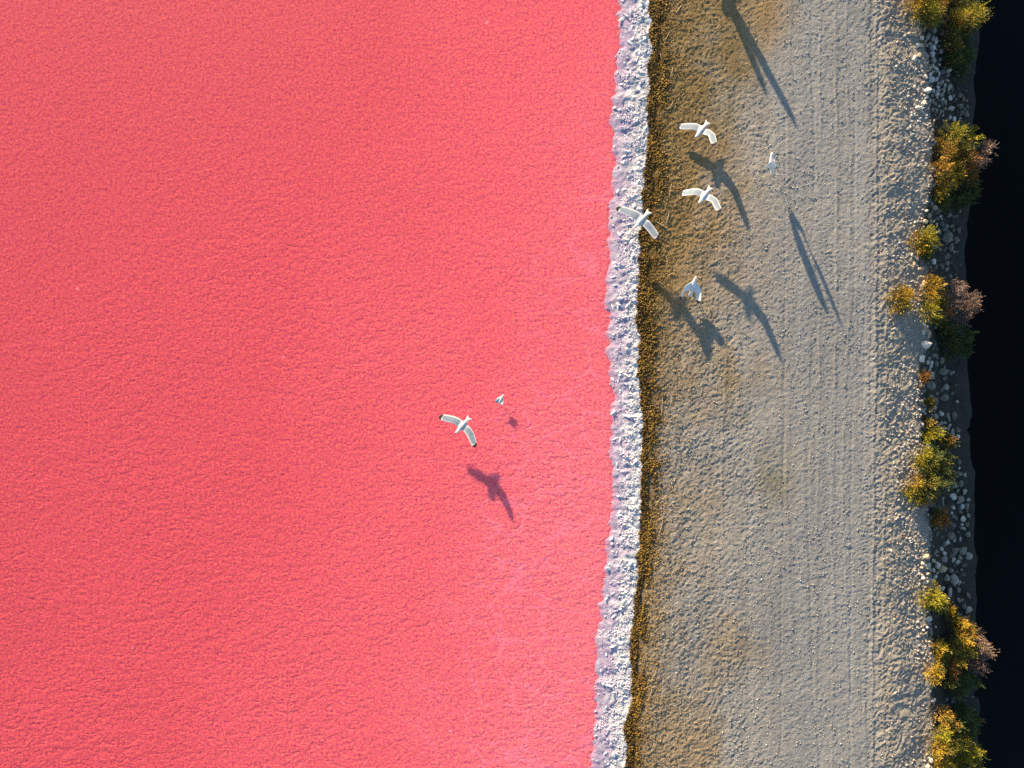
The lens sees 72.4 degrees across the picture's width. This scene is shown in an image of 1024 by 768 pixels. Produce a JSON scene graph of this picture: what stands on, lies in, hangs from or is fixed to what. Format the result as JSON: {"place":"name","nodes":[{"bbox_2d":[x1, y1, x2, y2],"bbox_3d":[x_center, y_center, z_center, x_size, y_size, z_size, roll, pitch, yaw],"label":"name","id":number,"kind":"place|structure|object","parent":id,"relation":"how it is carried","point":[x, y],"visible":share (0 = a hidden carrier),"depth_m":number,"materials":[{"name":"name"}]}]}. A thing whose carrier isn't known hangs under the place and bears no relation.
{"place":"outdoors","nodes":[
{"label":"outdoors","id":0,"kind":"place"},
{"bbox_2d":[0,0,621,767],"bbox_3d":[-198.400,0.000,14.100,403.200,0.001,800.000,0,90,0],"label":"lake","id":1,"kind":"structure","parent":0,"point":[284,284],"depth_m":14.10,"materials":[{"name":"pink liquid"}]},
{"bbox_2d":[593,0,651,767],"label":"salt crust","id":2,"kind":"object","parent":1,"relation":"on","point":[631,196],"visible":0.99,"depth_m":14.04},
{"bbox_2d":[439,415,476,447],"bbox_3d":[-0.985,0.833,13.828,0.948,0.106,0.468,41,86,0],"label":"gull","id":3,"kind":"object","parent":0,"point":[464,427],"visible":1,"depth_m":13.82,"materials":[{"name":"white"}]},
{"bbox_2d":[495,394,503,404],"bbox_3d":[-0.214,0.289,14.037,0.161,0.119,0.234,28,98,0],"label":"gull","id":4,"kind":"object","parent":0,"point":[500,400],"visible":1,"depth_m":13.99,"materials":[{"name":"white"}]},
{"bbox_2d":[616,206,658,239],"bbox_3d":[2.504,-3.195,13.646,1.031,0.120,0.506,42,90,0],"label":"gull","id":5,"kind":"object","parent":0,"point":[643,221],"visible":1,"depth_m":13.63,"materials":[{"name":"white"}]},
{"bbox_2d":[680,275,701,302],"bbox_3d":[3.552,-1.897,13.852,0.432,0.263,0.535,10,90,0],"label":"gull","id":6,"kind":"object","parent":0,"point":[692,286],"visible":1,"depth_m":13.81,"materials":[{"name":"white"}]},
{"bbox_2d":[677,120,716,145],"bbox_3d":[3.729,-5.017,13.783,0.830,0.246,0.469,39,84,0],"label":"gull","id":7,"kind":"object","parent":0,"point":[700,129],"visible":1,"depth_m":13.81,"materials":[{"name":"white"}]},
{"bbox_2d":[679,185,720,211],"bbox_3d":[3.730,-3.640,13.551,0.834,0.293,0.468,37,84,0],"label":"gull","id":8,"kind":"object","parent":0,"point":[703,195],"visible":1,"depth_m":13.55,"materials":[{"name":"white"}]},
{"bbox_2d":[765,152,779,173],"bbox_3d":[5.097,-4.315,13.613,0.276,0.573,0.452,28,90,0],"label":"gull","id":9,"kind":"object","parent":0,"point":[772,164],"visible":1,"depth_m":13.72,"materials":[{"name":"white"}]},
{"bbox_2d":[590,0,979,767],"bbox_3d":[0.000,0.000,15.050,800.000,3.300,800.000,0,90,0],"label":"ground","id":10,"kind":"structure","parent":0,"point":[752,446],"depth_m":14.00,"materials":[{"name":"soil"}]},
{"bbox_2d":[623,0,766,767],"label":"wrack","id":11,"kind":"object","parent":10,"relation":"on","point":[646,446],"visible":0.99,"depth_m":14.00,"materials":[{"name":"brown plant"}]},
{"bbox_2d":[654,0,936,767],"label":"pebbles","id":12,"kind":"object","parent":10,"relation":"on","point":[919,574],"visible":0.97,"depth_m":14.00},
{"bbox_2d":[883,284,918,316],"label":"saltbush","id":13,"kind":"object","parent":10,"relation":"on","point":[907,296],"visible":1,"depth_m":13.89,"materials":[{"name":"yellow plant"}]},
{"bbox_2d":[907,32,916,35],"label":"stone","id":14,"kind":"object","parent":10,"relation":"on","point":[911,34],"visible":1,"depth_m":14.07,"materials":[{"name":"beige stone"}]},
{"bbox_2d":[919,355,924,361],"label":"stone","id":15,"kind":"object","parent":10,"relation":"on","point":[921,358],"visible":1,"depth_m":14.07,"materials":[{"name":"grey stone"}]},
{"bbox_2d":[918,368,931,383],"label":"dry tuft","id":16,"kind":"object","parent":10,"relation":"on","point":[925,375],"visible":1,"depth_m":14.09,"materials":[{"name":"orange plant"}]},
{"bbox_2d":[907,219,943,264],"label":"saltbush","id":17,"kind":"object","parent":10,"relation":"on","point":[926,243],"visible":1,"depth_m":13.97,"materials":[{"name":"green plant"}]},
{"bbox_2d":[899,0,953,32],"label":"saltbush","id":18,"kind":"object","parent":10,"relation":"on","point":[925,4],"visible":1,"depth_m":13.92,"materials":[{"name":"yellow plant"}]},
{"bbox_2d":[923,554,929,558],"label":"stone","id":19,"kind":"object","parent":10,"relation":"on","point":[926,556],"visible":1,"depth_m":14.06,"materials":[{"name":"beige stone"}]},
{"bbox_2d":[921,341,932,348],"bbox_3d":[8.331,-0.789,14.064,0.198,0.161,0.154,23,90,0],"label":"stone","id":20,"kind":"object","parent":10,"relation":"on","point":[926,344],"visible":1,"depth_m":14.02,"materials":[{"name":"white stone"}]},
{"bbox_2d":[923,87,931,93],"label":"stone","id":21,"kind":"object","parent":10,"relation":"on","point":[927,90],"visible":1,"depth_m":14.07,"materials":[{"name":"white stone"}]},
{"bbox_2d":[925,32,930,39],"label":"stone","id":22,"kind":"object","parent":10,"relation":"on","point":[928,35],"visible":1,"depth_m":14.20,"materials":[{"name":"grey stone"}]},
{"bbox_2d":[926,330,930,338],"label":"stone","id":23,"kind":"object","parent":10,"relation":"on","point":[928,333],"visible":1,"depth_m":14.06,"materials":[{"name":"grey stone"}]},
{"bbox_2d":[900,442,958,508],"bbox_3d":[8.447,1.847,14.118,1.448,0.926,1.386,0,90,0],"label":"saltbush","id":24,"kind":"object","parent":10,"relation":"on","point":[917,490],"visible":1,"depth_m":13.95,"materials":[{"name":"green plant"}]},
{"bbox_2d":[923,416,935,428],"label":"dry tuft","id":25,"kind":"object","parent":10,"relation":"on","point":[928,421],"visible":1,"depth_m":14.19,"materials":[{"name":"yellow plant"}]},
{"bbox_2d":[924,396,936,411],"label":"dry tuft","id":26,"kind":"object","parent":10,"relation":"on","point":[929,404],"visible":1,"depth_m":14.21,"materials":[{"name":"green plant"}]},
{"bbox_2d":[914,270,948,327],"bbox_3d":[8.506,-1.668,14.076,0.824,0.780,1.073,19,90,0],"label":"saltbush","id":27,"kind":"object","parent":10,"relation":"on","point":[935,299],"visible":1,"depth_m":13.98,"materials":[{"name":"yellow plant"}]},
{"bbox_2d":[928,76,934,82],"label":"stone","id":28,"kind":"object","parent":10,"relation":"on","point":[931,80],"visible":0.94,"depth_m":14.19,"materials":[{"name":"grey stone"}]},
{"bbox_2d":[928,382,935,389],"bbox_3d":[8.594,0.037,14.341,0.172,0.131,0.180,-14,87,1],"label":"stone","id":29,"kind":"object","parent":10,"relation":"on","point":[933,385],"visible":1,"depth_m":14.30,"materials":[{"name":"grey stone"}]},
{"bbox_2d":[914,579,951,614],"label":"saltbush","id":30,"kind":"object","parent":10,"relation":"on","point":[937,605],"visible":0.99,"depth_m":13.95,"materials":[{"name":"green plant"}]},
{"bbox_2d":[930,45,935,51],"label":"stone","id":31,"kind":"object","parent":10,"relation":"on","point":[932,47],"visible":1,"depth_m":14.35,"materials":[{"name":"grey stone"}]},
{"bbox_2d":[921,659,945,687],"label":"saltbush","id":32,"kind":"object","parent":10,"relation":"on","point":[937,670],"visible":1,"depth_m":13.96,"materials":[{"name":"yellow plant"}]},
{"bbox_2d":[921,422,946,445],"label":"saltbush","id":33,"kind":"object","parent":10,"relation":"on","point":[933,433],"visible":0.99,"depth_m":14.15,"materials":[{"name":"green plant"}]},
{"bbox_2d":[935,561,940,568],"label":"stone","id":34,"kind":"object","parent":10,"relation":"on","point":[937,565],"visible":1,"depth_m":14.28,"materials":[{"name":"grey stone"}]},
{"bbox_2d":[929,505,952,529],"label":"saltbush","id":35,"kind":"object","parent":10,"relation":"on","point":[942,518],"visible":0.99,"depth_m":14.19,"materials":[{"name":"brown plant"}]},
{"bbox_2d":[939,357,944,363],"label":"stone","id":36,"kind":"object","parent":10,"relation":"on","point":[941,360],"visible":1,"depth_m":14.61,"materials":[{"name":"grey stone"}]},
{"bbox_2d":[931,635,953,667],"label":"saltbush","id":37,"kind":"object","parent":10,"relation":"on","point":[941,654],"visible":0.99,"depth_m":14.16,"materials":[{"name":"yellow plant"}]},
{"bbox_2d":[938,565,946,572],"bbox_3d":[8.887,3.826,14.482,0.197,0.156,0.157,23,90,0],"label":"stone","id":38,"kind":"object","parent":10,"relation":"on","point":[942,569],"visible":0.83,"depth_m":14.43,"materials":[{"name":"grey stone"}]},
{"bbox_2d":[939,368,947,375],"bbox_3d":[9.008,-0.270,14.657,0.190,0.144,0.157,25,90,0],"label":"stone","id":39,"kind":"object","parent":10,"relation":"on","point":[943,371],"visible":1,"depth_m":14.62,"materials":[{"name":"grey stone"}]},
{"bbox_2d":[941,394,948,400],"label":"stone","id":40,"kind":"object","parent":10,"relation":"on","point":[944,397],"visible":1,"depth_m":14.67,"materials":[{"name":"grey stone"}]},
{"bbox_2d":[943,384,948,389],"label":"stone","id":41,"kind":"object","parent":10,"relation":"on","point":[945,386],"visible":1,"depth_m":14.65,"materials":[{"name":"grey stone"}]},
{"bbox_2d":[919,1,973,767],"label":"rubble","id":42,"kind":"object","parent":10,"relation":"on","point":[933,142],"visible":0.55,"depth_m":14.55,"materials":[{"name":"grey stone"}]},
{"bbox_2d":[944,574,949,580],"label":"stone","id":43,"kind":"object","parent":10,"relation":"on","point":[946,577],"visible":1,"depth_m":14.61,"materials":[{"name":"grey stone"}]},
{"bbox_2d":[942,231,952,242],"bbox_3d":[9.129,-3.093,14.692,0.180,0.165,0.244,17,90,0],"label":"stone","id":44,"kind":"object","parent":10,"relation":"on","point":[947,236],"visible":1,"depth_m":14.66,"materials":[{"name":"grey stone"}]},
{"bbox_2d":[945,211,951,217],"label":"stone","id":45,"kind":"object","parent":10,"relation":"on","point":[948,214],"visible":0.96,"depth_m":14.67,"materials":[{"name":"grey stone"}]},
{"bbox_2d":[946,412,950,421],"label":"stone","id":46,"kind":"object","parent":10,"relation":"on","point":[948,417],"visible":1,"depth_m":14.67,"materials":[{"name":"grey stone"}]},
{"bbox_2d":[947,587,951,596],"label":"stone","id":47,"kind":"object","parent":10,"relation":"on","point":[949,591],"visible":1,"depth_m":14.66,"materials":[{"name":"grey stone"}]},
{"bbox_2d":[940,432,960,451],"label":"dry tuft","id":48,"kind":"object","parent":10,"relation":"on","point":[948,441],"visible":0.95,"depth_m":14.37,"materials":[{"name":"brown plant"}]},
{"bbox_2d":[948,242,953,251],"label":"stone","id":49,"kind":"object","parent":10,"relation":"on","point":[950,246],"visible":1,"depth_m":14.77,"materials":[{"name":"grey stone"}]},
{"bbox_2d":[947,534,955,539],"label":"stone","id":50,"kind":"object","parent":10,"relation":"on","point":[951,536],"visible":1,"depth_m":14.68,"materials":[{"name":"grey stone"}]},
{"bbox_2d":[944,602,959,622],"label":"dry tuft","id":51,"kind":"object","parent":10,"relation":"on","point":[951,614],"visible":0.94,"depth_m":14.43,"materials":[{"name":"plant"}]},
{"bbox_2d":[949,493,956,499],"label":"stone","id":52,"kind":"object","parent":10,"relation":"on","point":[953,496],"visible":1,"depth_m":14.67,"materials":[{"name":"grey stone"}]},
{"bbox_2d":[950,573,958,584],"bbox_3d":[9.268,4.093,14.703,0.154,0.187,0.284,-13,96,3],"label":"stone","id":53,"kind":"object","parent":10,"relation":"on","point":[954,579],"visible":0.95,"depth_m":14.63,"materials":[{"name":"grey stone"}]},
{"bbox_2d":[952,411,956,420],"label":"stone","id":54,"kind":"object","parent":10,"relation":"on","point":[954,414],"visible":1,"depth_m":14.77,"materials":[{"name":"grey stone"}]},
{"bbox_2d":[952,548,957,555],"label":"stone","id":55,"kind":"object","parent":10,"relation":"on","point":[954,551],"visible":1,"depth_m":14.70,"materials":[{"name":"grey stone"}]},
{"bbox_2d":[953,236,959,243],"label":"stone","id":56,"kind":"object","parent":10,"relation":"on","point":[956,239],"visible":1,"depth_m":14.80,"materials":[{"name":"grey stone"}]},
{"bbox_2d":[926,703,987,767],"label":"saltbush","id":57,"kind":"object","parent":10,"relation":"on","point":[967,758],"visible":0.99,"depth_m":14.12,"materials":[{"name":"yellow plant"}]},
{"bbox_2d":[935,319,978,362],"bbox_3d":[9.205,-0.915,14.593,1.178,0.578,0.967,0,90,0],"label":"saltbush","id":58,"kind":"object","parent":10,"relation":"on","point":[963,341],"visible":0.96,"depth_m":14.59,"materials":[{"name":"green plant"}]},
{"bbox_2d":[933,276,984,327],"bbox_3d":[9.134,-1.596,14.347,1.119,1.088,1.082,28,90,0],"label":"dry bush","id":59,"kind":"object","parent":10,"relation":"on","point":[953,300],"visible":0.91,"depth_m":14.34,"materials":[{"name":"brown plant"}]},
{"bbox_2d":[935,174,982,213],"bbox_3d":[9.324,-3.894,14.556,1.358,0.635,0.694,-33,90,0],"label":"saltbush","id":60,"kind":"object","parent":10,"relation":"on","point":[960,198],"visible":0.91,"depth_m":14.61,"materials":[{"name":"green plant"}]},
{"bbox_2d":[942,22,977,85],"bbox_3d":[9.304,-6.874,14.501,0.928,0.766,1.224,0,90,0],"label":"saltbush","id":61,"kind":"object","parent":10,"relation":"on","point":[958,59],"visible":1,"depth_m":14.52,"materials":[{"name":"green plant"}]},
{"bbox_2d":[949,614,970,630],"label":"dry tuft","id":62,"kind":"object","parent":10,"relation":"on","point":[959,623],"visible":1,"depth_m":14.44,"materials":[{"name":"yellow plant"}]},
{"bbox_2d":[956,496,964,504],"bbox_3d":[9.470,2.452,14.817,0.201,0.134,0.140,-39,90,0],"label":"stone","id":63,"kind":"object","parent":10,"relation":"on","point":[960,499],"visible":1,"depth_m":14.78,"materials":[{"name":"grey stone"}]},
{"bbox_2d":[925,119,999,203],"bbox_3d":[9.076,-4.664,14.335,1.746,1.124,1.562,-23,90,0],"label":"saltbush","id":64,"kind":"object","parent":10,"relation":"on","point":[967,155],"visible":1,"depth_m":14.22,"materials":[{"name":"yellow plant"}]},
{"bbox_2d":[959,547,966,554],"bbox_3d":[9.502,3.512,14.768,0.170,0.141,0.165,-2,90,5],"label":"stone","id":65,"kind":"object","parent":10,"relation":"on","point":[962,550],"visible":1,"depth_m":14.72,"materials":[{"name":"grey stone"}]},
{"bbox_2d":[941,0,992,35],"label":"saltbush","id":66,"kind":"object","parent":10,"relation":"on","point":[966,12],"visible":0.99,"depth_m":14.33,"materials":[{"name":"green plant"}]},
{"bbox_2d":[950,696,985,744],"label":"saltbush","id":67,"kind":"object","parent":10,"relation":"on","point":[966,721],"visible":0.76,"depth_m":14.61,"materials":[{"name":"green plant"}]},
{"bbox_2d":[965,606,971,613],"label":"stone","id":68,"kind":"object","parent":10,"relation":"on","point":[968,609],"visible":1,"depth_m":14.80,"materials":[{"name":"grey stone"}]},
{"bbox_2d":[965,552,972,559],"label":"stone","id":69,"kind":"object","parent":10,"relation":"on","point":[969,555],"visible":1,"depth_m":14.76,"materials":[{"name":"grey stone"}]},
{"bbox_2d":[938,614,1001,700],"bbox_3d":[9.316,5.680,14.414,1.263,1.001,1.835,0,90,0],"label":"saltbush","id":70,"kind":"object","parent":10,"relation":"on","point":[975,655],"visible":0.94,"depth_m":14.40,"materials":[{"name":"green plant"}]},
{"bbox_2d":[964,0,1023,767],"bbox_3d":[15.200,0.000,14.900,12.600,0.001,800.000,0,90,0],"label":"ditch water","id":71,"kind":"structure","parent":0,"point":[994,253],"depth_m":14.90,"materials":[{"name":"black liquid"}]}
]}

